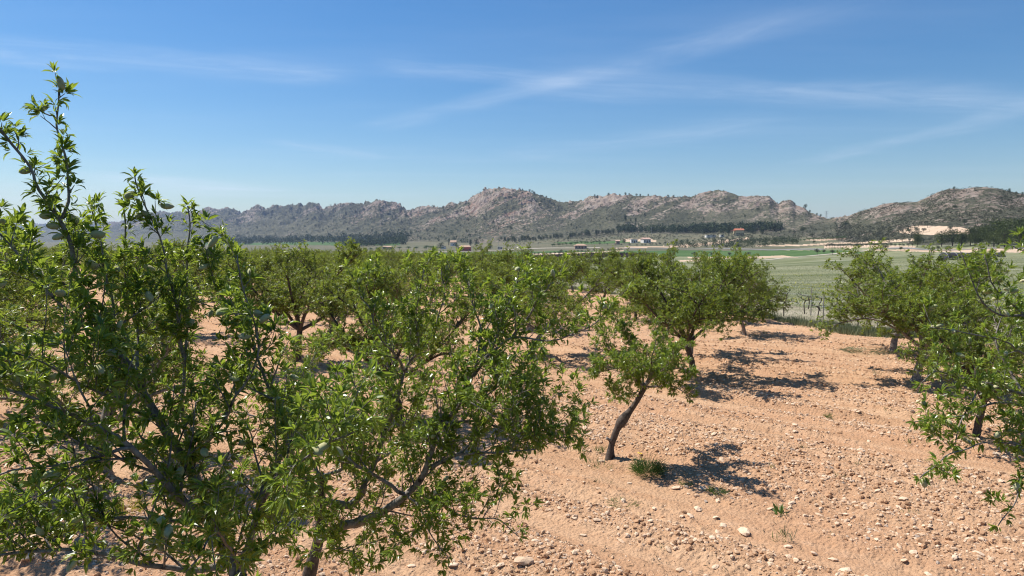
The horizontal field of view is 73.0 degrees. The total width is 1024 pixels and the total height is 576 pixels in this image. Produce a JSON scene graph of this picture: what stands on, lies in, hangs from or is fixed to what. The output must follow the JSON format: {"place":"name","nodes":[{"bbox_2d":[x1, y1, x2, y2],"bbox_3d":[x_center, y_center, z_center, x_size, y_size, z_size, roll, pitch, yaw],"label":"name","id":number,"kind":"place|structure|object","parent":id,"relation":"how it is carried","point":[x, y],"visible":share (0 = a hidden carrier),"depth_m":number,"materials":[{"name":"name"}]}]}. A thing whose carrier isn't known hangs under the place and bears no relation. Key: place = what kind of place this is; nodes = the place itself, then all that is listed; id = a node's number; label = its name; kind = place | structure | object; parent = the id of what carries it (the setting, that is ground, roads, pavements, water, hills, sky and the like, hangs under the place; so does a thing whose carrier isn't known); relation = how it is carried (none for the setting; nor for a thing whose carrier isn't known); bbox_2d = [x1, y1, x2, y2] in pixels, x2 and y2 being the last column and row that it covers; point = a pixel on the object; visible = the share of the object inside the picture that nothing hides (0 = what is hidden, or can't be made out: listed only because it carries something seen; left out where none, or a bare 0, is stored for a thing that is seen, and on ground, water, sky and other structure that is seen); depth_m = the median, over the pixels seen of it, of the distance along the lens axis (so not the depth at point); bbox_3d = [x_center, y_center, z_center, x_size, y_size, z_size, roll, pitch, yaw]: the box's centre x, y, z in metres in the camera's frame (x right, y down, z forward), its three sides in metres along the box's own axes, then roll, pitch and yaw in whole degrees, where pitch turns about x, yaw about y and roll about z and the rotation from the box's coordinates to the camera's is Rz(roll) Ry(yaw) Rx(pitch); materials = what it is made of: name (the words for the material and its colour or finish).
{"place":"outdoors","nodes":[
{"label":"outdoors","id":0,"kind":"place"},
{"bbox_2d":[0,233,846,253],"bbox_3d":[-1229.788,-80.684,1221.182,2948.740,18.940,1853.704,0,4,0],"label":"farmland","id":1,"kind":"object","parent":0,"point":[543,245],"visible":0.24,"depth_m":687.77,"materials":[{"name":"plant"}]},
{"bbox_2d":[202,229,409,244],"bbox_3d":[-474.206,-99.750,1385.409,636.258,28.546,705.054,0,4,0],"label":"wood","id":2,"kind":"object","parent":1,"relation":"on","point":[292,239],"visible":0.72,"depth_m":1162.72,"materials":[{"name":"plant"}]},
{"bbox_2d":[456,245,470,250],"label":"farmhouse","id":3,"kind":"object","parent":1,"relation":"on","point":[467,248],"visible":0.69,"depth_m":638.14,"materials":[{"name":"brick"}]},
{"bbox_2d":[574,244,586,248],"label":"house","id":4,"kind":"structure","parent":1,"relation":"on","point":[580,246],"depth_m":620.51,"materials":[{"name":"paint"}]},
{"bbox_2d":[641,238,650,242],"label":"house","id":5,"kind":"structure","parent":1,"relation":"on","point":[645,240],"depth_m":653.86,"materials":[{"name":"paint"}]},
{"bbox_2d":[509,224,921,243],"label":"slope bushes","id":6,"kind":"object","parent":1,"relation":"on","point":[876,234],"visible":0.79,"depth_m":599.71,"materials":[{"name":"green plant"}]},
{"bbox_2d":[663,235,799,247],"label":"field bushes","id":7,"kind":"object","parent":1,"relation":"on","point":[787,240],"visible":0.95,"depth_m":569.52,"materials":[{"name":"green plant"}]},
{"bbox_2d":[733,228,743,235],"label":"house","id":8,"kind":"structure","parent":1,"relation":"on","point":[738,231],"depth_m":669.33,"materials":[{"name":"paint"}]},
{"bbox_2d":[0,262,1023,575],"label":"orchard soil","id":9,"kind":"structure","parent":0,"point":[858,558],"depth_m":8.89,"materials":[{"name":"soil"}]},
{"bbox_2d":[0,262,50,312],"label":"almond tree","id":10,"kind":"object","parent":9,"relation":"on","point":[19,283],"visible":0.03,"depth_m":22.29,"materials":[{"name":"green plant"}]},
{"bbox_2d":[0,245,52,313],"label":"almond tree","id":11,"kind":"object","parent":9,"relation":"on","point":[4,298],"visible":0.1,"depth_m":17.02,"materials":[{"name":"green plant"}]},
{"bbox_2d":[15,553,40,560],"bbox_3d":[-4.575,2.539,6.553,0.194,0.073,0.150,-1,4,-12],"label":"stone","id":12,"kind":"object","parent":9,"relation":"on","point":[27,557],"visible":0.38,"depth_m":6.51,"materials":[{"name":"stone"}]},
{"bbox_2d":[0,252,73,313],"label":"almond tree","id":13,"kind":"object","parent":9,"relation":"on","point":[55,264],"visible":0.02,"depth_m":28.61,"materials":[{"name":"green plant"}]},
{"bbox_2d":[0,239,82,368],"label":"almond tree","id":14,"kind":"object","parent":9,"relation":"on","point":[31,305],"visible":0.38,"depth_m":11.51,"materials":[{"name":"green plant"}]},
{"bbox_2d":[78,246,169,291],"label":"almond tree","id":15,"kind":"object","parent":9,"relation":"on","point":[100,265],"visible":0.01,"depth_m":32.01,"materials":[{"name":"green plant"}]},
{"bbox_2d":[0,262,258,474],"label":"almond tree","id":16,"kind":"object","parent":9,"relation":"on","point":[5,328],"visible":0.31,"depth_m":8.39,"materials":[{"name":"green plant"}]},
{"bbox_2d":[109,495,149,515],"bbox_3d":[-4.249,2.389,7.652,0.471,0.207,0.552,0,4,0],"label":"yellow weed","id":17,"kind":"object","parent":9,"relation":"on","point":[134,506],"visible":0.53,"depth_m":7.70,"materials":[{"name":"plant"}]},
{"bbox_2d":[108,239,171,316],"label":"almond tree","id":18,"kind":"object","parent":9,"relation":"on","point":[111,247],"visible":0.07,"depth_m":26.56,"materials":[{"name":"green plant"}]},
{"bbox_2d":[104,238,227,304],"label":"almond tree","id":19,"kind":"object","parent":9,"relation":"on","point":[182,244],"visible":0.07,"depth_m":22.48,"materials":[{"name":"green plant"}]},
{"bbox_2d":[0,61,393,575],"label":"almond tree","id":20,"kind":"object","parent":9,"relation":"on","point":[210,515],"visible":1,"depth_m":2.58,"materials":[{"name":"green plant"}]},
{"bbox_2d":[182,249,246,298],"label":"almond tree","id":21,"kind":"object","parent":9,"relation":"on","point":[202,274],"visible":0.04,"depth_m":37.40,"materials":[{"name":"green plant"}]},
{"bbox_2d":[201,248,268,295],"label":"almond tree","id":22,"kind":"object","parent":9,"relation":"on","point":[252,254],"visible":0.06,"depth_m":32.43,"materials":[{"name":"green plant"}]},
{"bbox_2d":[203,251,309,302],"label":"almond tree","id":23,"kind":"object","parent":9,"relation":"on","point":[266,260],"visible":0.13,"depth_m":26.80,"materials":[{"name":"green plant"}]},
{"bbox_2d":[242,246,277,270],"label":"almond tree","id":24,"kind":"object","parent":9,"relation":"on","point":[266,248],"visible":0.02,"depth_m":48.53,"materials":[{"name":"green plant"}]},
{"bbox_2d":[254,250,297,280],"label":"almond tree","id":25,"kind":"object","parent":9,"relation":"on","point":[275,267],"visible":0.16,"depth_m":42.30,"materials":[{"name":"green plant"}]},
{"bbox_2d":[216,236,385,362],"bbox_3d":[-5.286,0.331,17.106,3.905,3.239,3.873,0,4,2],"label":"almond tree","id":26,"kind":"object","parent":9,"relation":"on","point":[279,297],"visible":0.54,"depth_m":16.64,"materials":[{"name":"green plant"}]},
{"bbox_2d":[272,253,330,287],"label":"almond tree","id":27,"kind":"object","parent":9,"relation":"on","point":[281,259],"visible":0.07,"depth_m":36.37,"materials":[{"name":"green plant"}]},
{"bbox_2d":[295,251,367,288],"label":"almond tree","id":28,"kind":"object","parent":9,"relation":"on","point":[322,261],"visible":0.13,"depth_m":30.26,"materials":[{"name":"green plant"}]},
{"bbox_2d":[319,249,352,273],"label":"almond tree","id":29,"kind":"object","parent":9,"relation":"on","point":[332,254],"visible":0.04,"depth_m":46.55,"materials":[{"name":"green plant"}]},
{"bbox_2d":[278,258,394,341],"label":"almond tree","id":30,"kind":"object","parent":9,"relation":"on","point":[319,278],"visible":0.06,"depth_m":20.93,"materials":[{"name":"green plant"}]},
{"bbox_2d":[329,246,383,265],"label":"almond tree","id":31,"kind":"object","parent":9,"relation":"on","point":[381,252],"visible":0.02,"depth_m":41.02,"materials":[{"name":"green plant"}]},
{"bbox_2d":[370,251,404,266],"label":"almond tree","id":32,"kind":"object","parent":9,"relation":"on","point":[399,257],"visible":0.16,"depth_m":56.63,"materials":[{"name":"green plant"}]},
{"bbox_2d":[282,258,493,418],"bbox_3d":[-2.129,0.906,11.617,3.300,2.908,3.328,-2,4,-25],"label":"almond tree","id":33,"kind":"object","parent":9,"relation":"on","point":[319,299],"visible":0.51,"depth_m":11.33,"materials":[{"name":"green plant"}]},
{"bbox_2d":[380,249,406,266],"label":"almond tree","id":34,"kind":"object","parent":9,"relation":"on","point":[396,253],"visible":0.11,"depth_m":66.97,"materials":[{"name":"green plant"}]},
{"bbox_2d":[373,245,416,274],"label":"almond tree","id":35,"kind":"object","parent":9,"relation":"on","point":[387,253],"visible":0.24,"depth_m":44.77,"materials":[{"name":"green plant"}]},
{"bbox_2d":[366,256,443,322],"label":"almond tree","id":36,"kind":"object","parent":9,"relation":"on","point":[398,291],"visible":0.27,"depth_m":25.39,"materials":[{"name":"green plant"}]},
{"bbox_2d":[380,255,438,300],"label":"almond tree","id":37,"kind":"object","parent":9,"relation":"on","point":[389,263],"visible":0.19,"depth_m":35.87,"materials":[{"name":"green plant"}]},
{"bbox_2d":[200,244,637,575],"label":"almond tree","id":38,"kind":"object","parent":9,"relation":"on","point":[465,395],"visible":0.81,"depth_m":4.25,"materials":[{"name":"green plant"}]},
{"bbox_2d":[412,247,472,293],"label":"almond tree","id":39,"kind":"object","parent":9,"relation":"on","point":[453,269],"visible":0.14,"depth_m":40.81,"materials":[{"name":"green plant"}]},
{"bbox_2d":[440,251,514,295],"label":"almond tree","id":40,"kind":"object","parent":9,"relation":"on","point":[498,260],"visible":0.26,"depth_m":30.42,"materials":[{"name":"green plant"}]},
{"bbox_2d":[467,238,533,296],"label":"almond tree","id":41,"kind":"object","parent":9,"relation":"on","point":[478,257],"visible":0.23,"depth_m":34.47,"materials":[{"name":"green plant"}]},
{"bbox_2d":[488,248,521,270],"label":"almond tree","id":42,"kind":"object","parent":9,"relation":"on","point":[502,256],"visible":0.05,"depth_m":49.31,"materials":[{"name":"green plant"}]},
{"bbox_2d":[0,336,1023,575],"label":"soil clods","id":43,"kind":"object","parent":9,"relation":"on","point":[795,474],"visible":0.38,"depth_m":8.63,"materials":[{"name":"soil"}]},
{"bbox_2d":[0,312,1023,449],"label":"loose stones","id":44,"kind":"object","parent":9,"relation":"on","point":[761,393],"visible":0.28,"depth_m":14.77,"materials":[{"name":"stone"}]},
{"bbox_2d":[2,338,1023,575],"bbox_3d":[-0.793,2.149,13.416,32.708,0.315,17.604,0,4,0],"label":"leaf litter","id":45,"kind":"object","parent":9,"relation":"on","point":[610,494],"visible":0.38,"depth_m":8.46,"materials":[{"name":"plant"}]},
{"bbox_2d":[514,556,533,564],"bbox_3d":[0.107,2.516,6.385,0.206,0.064,0.129,8,1,-36],"label":"stone","id":46,"kind":"object","parent":9,"relation":"on","point":[520,560],"visible":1,"depth_m":6.35,"materials":[{"name":"stone"}]},
{"bbox_2d":[484,258,571,327],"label":"almond tree","id":47,"kind":"object","parent":9,"relation":"on","point":[502,272],"visible":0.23,"depth_m":24.87,"materials":[{"name":"green plant"}]},
{"bbox_2d":[508,251,560,271],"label":"almond tree","id":48,"kind":"object","parent":9,"relation":"on","point":[553,257],"visible":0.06,"depth_m":38.82,"materials":[{"name":"green plant"}]},
{"bbox_2d":[469,250,623,356],"bbox_3d":[0.955,0.487,18.420,3.622,2.972,3.861,-2,4,-30],"label":"almond tree","id":49,"kind":"object","parent":9,"relation":"on","point":[560,305],"visible":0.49,"depth_m":18.15,"materials":[{"name":"green plant"}]},
{"bbox_2d":[549,253,593,291],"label":"almond tree","id":50,"kind":"object","parent":9,"relation":"on","point":[589,259],"visible":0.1,"depth_m":50.08,"materials":[{"name":"green plant"}]},
{"bbox_2d":[548,255,596,287],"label":"almond tree","id":51,"kind":"object","parent":9,"relation":"on","point":[578,275],"visible":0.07,"depth_m":43.63,"materials":[{"name":"green plant"}]},
{"bbox_2d":[593,444,606,452],"bbox_3d":[1.274,2.275,9.830,0.216,0.138,0.240,-1,4,-17],"label":"weed","id":52,"kind":"object","parent":9,"relation":"on","point":[600,448],"visible":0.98,"depth_m":9.83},
{"bbox_2d":[566,245,645,301],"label":"almond tree","id":53,"kind":"object","parent":9,"relation":"on","point":[612,255],"visible":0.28,"depth_m":34.06,"materials":[{"name":"green plant"}]},
{"bbox_2d":[607,497,638,507],"bbox_3d":[1.306,2.506,8.098,0.433,0.074,0.394,0,4,0],"label":"weed","id":54,"kind":"object","parent":9,"relation":"on","point":[619,503],"visible":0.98,"depth_m":8.10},
{"bbox_2d":[600,248,657,300],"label":"almond tree","id":55,"kind":"object","parent":9,"relation":"on","point":[653,255],"visible":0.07,"depth_m":38.31,"materials":[{"name":"green plant"}]},
{"bbox_2d":[598,254,677,319],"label":"almond tree","id":56,"kind":"object","parent":9,"relation":"on","point":[617,264],"visible":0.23,"depth_m":28.77,"materials":[{"name":"green plant"}]},
{"bbox_2d":[581,297,699,460],"bbox_3d":[1.755,1.263,9.606,1.709,2.287,2.161,0,4,0],"label":"almond tree","id":57,"kind":"object","parent":9,"relation":"on","point":[666,355],"visible":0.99,"depth_m":9.20,"materials":[{"name":"green plant"}]},
{"bbox_2d":[623,452,669,478],"bbox_3d":[1.758,2.346,8.987,0.626,0.405,0.652,0,4,0],"label":"flowering weed","id":58,"kind":"object","parent":9,"relation":"on","point":[638,467],"visible":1,"depth_m":8.92,"materials":[{"name":"green plant"}]},
{"bbox_2d":[595,246,779,375],"bbox_3d":[3.823,0.567,15.577,4.351,3.031,4.442,-2,4,-23],"label":"almond tree","id":59,"kind":"object","parent":9,"relation":"on","point":[710,308],"visible":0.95,"depth_m":14.97,"materials":[{"name":"green plant"}]},
{"bbox_2d":[642,238,747,353],"bbox_3d":[4.897,0.285,18.874,2.854,3.292,3.105,0,4,-1],"label":"almond tree","id":60,"kind":"object","parent":9,"relation":"on","point":[707,273],"visible":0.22,"depth_m":18.54,"materials":[{"name":"green plant"}]},
{"bbox_2d":[704,485,729,494],"bbox_3d":[2.449,2.398,8.233,0.318,0.112,0.308,4,5,43],"label":"weed","id":61,"kind":"object","parent":9,"relation":"on","point":[710,489],"visible":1,"depth_m":8.24,"materials":[{"name":"plant"}]},
{"bbox_2d":[686,250,774,302],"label":"almond tree","id":62,"kind":"object","parent":9,"relation":"on","point":[702,256],"visible":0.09,"depth_m":28.84,"materials":[{"name":"green plant"}]},
{"bbox_2d":[737,527,749,535],"bbox_3d":[2.448,2.567,7.303,0.117,0.059,0.185,-2,1,4],"label":"stone","id":63,"kind":"object","parent":9,"relation":"on","point":[744,531],"visible":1,"depth_m":7.26,"materials":[{"name":"stone"}]},
{"bbox_2d":[706,258,792,335],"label":"almond tree","id":64,"kind":"object","parent":9,"relation":"on","point":[759,287],"visible":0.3,"depth_m":23.30,"materials":[{"name":"green plant"}]},
{"bbox_2d":[772,503,790,515],"bbox_3d":[2.999,2.450,7.678,0.210,0.143,0.215,1,4,21],"label":"weed","id":65,"kind":"object","parent":9,"relation":"on","point":[779,510],"visible":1,"depth_m":7.67,"materials":[{"name":"plant"}]},
{"bbox_2d":[781,526,796,540],"bbox_3d":[2.810,2.504,7.044,0.144,0.188,0.182,3,5,42],"label":"weed","id":66,"kind":"object","parent":9,"relation":"on","point":[785,534],"visible":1,"depth_m":7.07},
{"bbox_2d":[840,567,851,571],"bbox_3d":[3.070,2.622,6.402,0.159,0.051,0.100,-14,-11,-8],"label":"stone","id":67,"kind":"object","parent":9,"relation":"on","point":[848,569],"visible":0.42,"depth_m":6.39,"materials":[{"name":"stone"}]},
{"bbox_2d":[838,346,891,354],"bbox_3d":[9.965,1.735,19.435,1.432,0.188,1.399,0,4,0],"label":"grass patch","id":68,"kind":"object","parent":9,"relation":"on","point":[859,351],"visible":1,"depth_m":19.44,"materials":[{"name":"plant"}]},
{"bbox_2d":[818,237,990,351],"bbox_3d":[10.785,0.211,19.708,4.308,3.336,4.051,-2,4,-28],"label":"almond tree","id":69,"kind":"object","parent":9,"relation":"on","point":[860,271],"visible":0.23,"depth_m":19.36,"materials":[{"name":"green plant"}]},
{"bbox_2d":[809,242,1019,380],"bbox_3d":[8.570,0.529,14.916,3.934,3.065,4.902,2,4,29],"label":"almond tree","id":70,"kind":"object","parent":9,"relation":"on","point":[887,290],"visible":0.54,"depth_m":14.58,"materials":[{"name":"green plant"}]},
{"bbox_2d":[887,280,1023,437],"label":"almond tree","id":71,"kind":"object","parent":9,"relation":"on","point":[946,309],"visible":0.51,"depth_m":10.62,"materials":[{"name":"green plant"}]},
{"bbox_2d":[906,226,1023,533],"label":"almond tree","id":72,"kind":"object","parent":9,"relation":"on","point":[1015,307],"visible":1,"depth_m":4.01,"materials":[{"name":"green plant"}]},
{"bbox_2d":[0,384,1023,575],"bbox_3d":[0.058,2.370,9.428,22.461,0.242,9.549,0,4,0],"label":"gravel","id":73,"kind":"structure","parent":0,"point":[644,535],"depth_m":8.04,"materials":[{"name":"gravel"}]},
{"bbox_2d":[0,0,1023,223],"label":"sky","id":74,"kind":"structure","parent":0,"point":[840,108],"materials":[{"name":"blue"}]},
{"bbox_2d":[2,187,1023,245],"bbox_3d":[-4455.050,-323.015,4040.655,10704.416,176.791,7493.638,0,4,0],"label":"hills","id":75,"kind":"structure","parent":0,"point":[521,209],"depth_m":1065.29,"materials":[{"name":"stone"}]},
{"bbox_2d":[203,187,500,241],"bbox_3d":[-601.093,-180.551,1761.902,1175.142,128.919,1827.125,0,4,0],"label":"hill shrubs","id":76,"kind":"object","parent":75,"relation":"on","point":[453,238],"visible":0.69,"depth_m":1285.37,"materials":[{"name":"green plant"}]},
{"bbox_2d":[212,188,1023,242],"bbox_3d":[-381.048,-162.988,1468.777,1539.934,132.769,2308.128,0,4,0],"label":"hill scrub","id":77,"kind":"object","parent":75,"relation":"on","point":[687,200],"visible":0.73,"depth_m":916.62,"materials":[{"name":"green plant"}]},
{"bbox_2d":[616,220,782,232],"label":"pine wood","id":78,"kind":"object","parent":75,"relation":"on","point":[703,227],"visible":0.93,"depth_m":760.19,"materials":[{"name":"plant"}]},
{"bbox_2d":[836,186,1023,243],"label":"hill scrub","id":79,"kind":"object","parent":75,"relation":"on","point":[951,212],"visible":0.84,"depth_m":461.53,"materials":[{"name":"green plant"}]},
{"bbox_2d":[195,240,863,256],"bbox_3d":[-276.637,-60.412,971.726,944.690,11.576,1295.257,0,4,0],"label":"green field","id":80,"kind":"structure","parent":0,"point":[684,253],"depth_m":472.76,"materials":[{"name":"plant"}]},
{"bbox_2d":[342,236,407,246],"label":"wood","id":81,"kind":"object","parent":80,"relation":"on","point":[380,241],"visible":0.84,"depth_m":885.12,"materials":[{"name":"plant"}]},
{"bbox_2d":[531,252,653,258],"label":"bare vine rows","id":82,"kind":"object","parent":80,"relation":"on","point":[592,254],"visible":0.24,"depth_m":409.86,"materials":[{"name":"plant"}]},
{"bbox_2d":[456,275,1007,331],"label":"vineyard ground","id":83,"kind":"structure","parent":0,"point":[800,312],"depth_m":32.09,"materials":[{"name":"soil"}]},
{"bbox_2d":[662,248,822,249],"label":"road","id":84,"kind":"structure","parent":0,"point":[765,249],"depth_m":473.53,"materials":[{"name":"asphalt"}]},
{"bbox_2d":[513,280,1013,347],"bbox_3d":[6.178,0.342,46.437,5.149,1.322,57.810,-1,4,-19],"label":"verge weeds","id":85,"kind":"object","parent":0,"point":[848,328],"visible":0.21,"depth_m":25.18,"materials":[{"name":"plant"}]},
{"bbox_2d":[536,225,1022,261],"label":"bare terrace","id":86,"kind":"structure","parent":0,"point":[934,230],"depth_m":396.95,"materials":[{"name":"soil"}]},
{"bbox_2d":[557,242,1023,326],"bbox_3d":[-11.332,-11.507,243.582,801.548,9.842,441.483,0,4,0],"label":"meadow","id":87,"kind":"structure","parent":0,"point":[901,257],"depth_m":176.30,"materials":[{"name":"plant"}]},
{"bbox_2d":[765,271,1023,311],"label":"yellow bloom","id":88,"kind":"object","parent":87,"relation":"on","point":[839,288],"visible":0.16,"depth_m":55.46,"materials":[{"name":"plant"}]},
{"bbox_2d":[911,233,923,244],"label":"pine tree","id":89,"kind":"object","parent":87,"relation":"on","point":[918,240],"visible":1,"depth_m":331.19,"materials":[{"name":"plant"}]},
{"bbox_2d":[932,231,951,246],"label":"pine tree","id":90,"kind":"object","parent":87,"relation":"on","point":[940,237],"visible":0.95,"depth_m":326.94,"materials":[{"name":"plant"}]},
{"bbox_2d":[943,228,962,245],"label":"pine tree","id":91,"kind":"object","parent":87,"relation":"on","point":[952,236],"visible":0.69,"depth_m":325.84,"materials":[{"name":"plant"}]},
{"bbox_2d":[954,232,968,245],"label":"pine tree","id":92,"kind":"object","parent":87,"relation":"on","point":[960,238],"visible":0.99,"depth_m":315.97,"materials":[{"name":"plant"}]},
{"bbox_2d":[964,227,978,245],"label":"pine tree","id":93,"kind":"object","parent":87,"relation":"on","point":[971,230],"visible":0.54,"depth_m":316.57,"materials":[{"name":"plant"}]},
{"bbox_2d":[938,252,1005,259],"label":"net tunnel","id":94,"kind":"structure","parent":87,"relation":"on","point":[954,254],"depth_m":191.39,"materials":[{"name":"fabric"}]},
{"bbox_2d":[966,233,983,246],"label":"pine tree","id":95,"kind":"object","parent":87,"relation":"on","point":[974,237],"visible":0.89,"depth_m":308.67,"materials":[{"name":"plant"}]},
{"bbox_2d":[974,225,988,242],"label":"pine tree","id":96,"kind":"object","parent":87,"relation":"on","point":[978,227],"visible":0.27,"depth_m":316.59,"materials":[{"name":"plant"}]},
{"bbox_2d":[977,224,999,245],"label":"pine tree","id":97,"kind":"object","parent":87,"relation":"on","point":[984,232],"visible":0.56,"depth_m":304.22,"materials":[{"name":"plant"}]},
{"bbox_2d":[983,230,1001,246],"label":"pine tree","id":98,"kind":"object","parent":87,"relation":"on","point":[991,235],"visible":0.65,"depth_m":287.86,"materials":[{"name":"plant"}]},
{"bbox_2d":[980,217,1012,244],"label":"pine tree","id":99,"kind":"object","parent":87,"relation":"on","point":[996,221],"visible":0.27,"depth_m":306.98,"materials":[{"name":"plant"}]},
{"bbox_2d":[991,227,1013,246],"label":"pine tree","id":100,"kind":"object","parent":87,"relation":"on","point":[1005,232],"visible":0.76,"depth_m":271.06,"materials":[{"name":"plant"}]},
{"bbox_2d":[994,220,1020,243],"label":"pine tree","id":101,"kind":"object","parent":87,"relation":"on","point":[1008,225],"visible":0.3,"depth_m":290.17,"materials":[{"name":"plant"}]},
{"bbox_2d":[1005,226,1023,247],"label":"pine tree","id":102,"kind":"object","parent":87,"relation":"on","point":[1014,237],"visible":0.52,"depth_m":264.34,"materials":[{"name":"plant"}]},
{"bbox_2d":[1005,217,1023,240],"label":"pine tree","id":103,"kind":"object","parent":87,"relation":"on","point":[1019,220],"visible":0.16,"depth_m":298.25,"materials":[{"name":"plant"}]},
{"bbox_2d":[765,249,875,259],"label":"track","id":104,"kind":"structure","parent":0,"point":[810,255],"depth_m":331.01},
{"bbox_2d":[887,247,1023,249],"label":"road","id":105,"kind":"structure","parent":0,"point":[935,249],"depth_m":314.39,"materials":[{"name":"asphalt"}]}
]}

